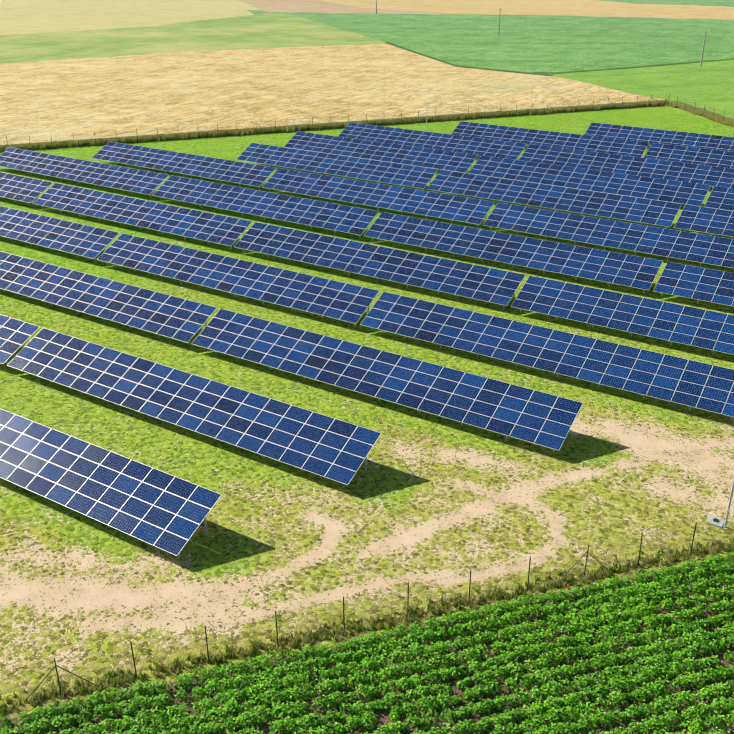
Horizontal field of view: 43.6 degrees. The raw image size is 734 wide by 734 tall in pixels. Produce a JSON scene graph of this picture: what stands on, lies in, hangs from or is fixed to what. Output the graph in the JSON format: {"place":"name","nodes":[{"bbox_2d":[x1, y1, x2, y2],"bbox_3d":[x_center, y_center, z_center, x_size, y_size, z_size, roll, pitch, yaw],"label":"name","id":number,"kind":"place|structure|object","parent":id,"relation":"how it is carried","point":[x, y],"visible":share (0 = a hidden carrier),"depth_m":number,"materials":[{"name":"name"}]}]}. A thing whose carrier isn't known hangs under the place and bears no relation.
{"place":"outdoors","nodes":[
{"label":"outdoors","id":0,"kind":"place"},
{"bbox_2d":[0,0,259,34],"bbox_3d":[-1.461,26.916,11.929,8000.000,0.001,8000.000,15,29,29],"label":"ground","id":1,"kind":"structure","parent":0,"point":[28,16],"depth_m":367.56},
{"bbox_2d":[666,93,733,124],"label":"fence","id":2,"kind":"object","parent":1,"relation":"on","point":[699,109],"visible":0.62,"depth_m":162.52,"materials":[{"name":"brown"}]},
{"bbox_2d":[0,13,385,63],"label":"meadow","id":3,"kind":"structure","parent":0,"point":[267,30],"depth_m":278.12,"materials":[{"name":"green plant"}]},
{"bbox_2d":[0,44,668,147],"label":"wheat field","id":4,"kind":"structure","parent":0,"point":[124,95],"depth_m":182.65,"materials":[{"name":"beige plant"}]},
{"bbox_2d":[237,0,491,14],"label":"fallow field","id":5,"kind":"structure","parent":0,"point":[311,6],"depth_m":391.10,"materials":[{"name":"brown soil"}]},
{"bbox_2d":[0,105,733,720],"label":"farm ground","id":6,"kind":"structure","parent":0,"point":[422,499],"depth_m":53.68,"materials":[{"name":"green plant"}]},
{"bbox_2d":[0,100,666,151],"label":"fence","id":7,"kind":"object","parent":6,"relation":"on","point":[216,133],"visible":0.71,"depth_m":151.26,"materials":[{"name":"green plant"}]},
{"bbox_2d":[3,96,665,145],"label":"fence","id":8,"kind":"object","parent":6,"relation":"on","point":[360,120],"visible":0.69,"depth_m":151.44,"materials":[{"name":"brown"}]},
{"bbox_2d":[2,101,666,151],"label":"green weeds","id":9,"kind":"object","parent":6,"relation":"on","point":[131,141],"visible":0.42,"depth_m":150.11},
{"bbox_2d":[0,517,733,705],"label":"fence","id":10,"kind":"object","parent":6,"relation":"on","point":[276,630],"visible":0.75,"depth_m":42.34,"materials":[{"name":"brown"}]},
{"bbox_2d":[0,121,733,555],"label":"solar array","id":11,"kind":"object","parent":6,"relation":"on","point":[570,165],"visible":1,"depth_m":81.16,"materials":[{"name":"blue glass"}]},
{"bbox_2d":[0,534,733,715],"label":"dry grass","id":12,"kind":"structure","parent":6,"relation":"on","point":[437,607],"depth_m":43.05,"materials":[{"name":"brown plant"}]},
{"bbox_2d":[666,100,733,126],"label":"dry grass","id":13,"kind":"structure","parent":6,"relation":"on","point":[711,117],"depth_m":162.85,"materials":[{"name":"brown plant"}]},
{"bbox_2d":[706,479,733,529],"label":"mast","id":14,"kind":"object","parent":6,"relation":"on","point":[711,518],"visible":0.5,"depth_m":50.19,"materials":[{"name":"metal"}]},
{"bbox_2d":[0,551,733,733],"bbox_3d":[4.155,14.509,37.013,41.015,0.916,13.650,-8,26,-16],"label":"potato crop","id":15,"kind":"object","parent":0,"point":[488,704],"visible":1,"depth_m":39.54,"materials":[{"name":"green plant"}]},
{"bbox_2d":[386,41,552,75],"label":"verge","id":16,"kind":"structure","parent":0,"point":[389,43],"depth_m":216.41,"materials":[{"name":"green plant"}]},
{"bbox_2d":[248,10,733,74],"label":"green crop field","id":17,"kind":"structure","parent":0,"point":[535,43],"depth_m":280.78,"materials":[{"name":"green plant"}]},
{"bbox_2d":[498,8,502,35],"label":"utility pole","id":18,"kind":"object","parent":17,"relation":"on","point":[499,22],"visible":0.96,"depth_m":285.98,"materials":[{"name":"grey wood"}]},
{"bbox_2d":[319,0,733,19],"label":"ripe field","id":19,"kind":"structure","parent":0,"point":[597,8],"depth_m":391.02,"materials":[{"name":"beige plant"}]},
{"bbox_2d":[533,58,733,73],"bbox_3d":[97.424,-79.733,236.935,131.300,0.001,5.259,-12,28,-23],"label":"hedgerow","id":20,"kind":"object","parent":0,"point":[631,67],"visible":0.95,"depth_m":220.49,"materials":[{"name":"green plant"}]},
{"bbox_2d":[553,60,733,118],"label":"yellow green field","id":21,"kind":"structure","parent":0,"point":[709,84],"depth_m":199.95,"materials":[{"name":"plant"}]},
{"bbox_2d":[700,30,708,66],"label":"utility pole","id":22,"kind":"object","parent":21,"relation":"on","point":[703,49],"visible":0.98,"depth_m":220.06,"materials":[{"name":"grey wood"}]},
{"bbox_2d":[600,0,733,6],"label":"green field","id":23,"kind":"structure","parent":0,"point":[728,3],"depth_m":424.32,"materials":[{"name":"green plant"}]}
]}

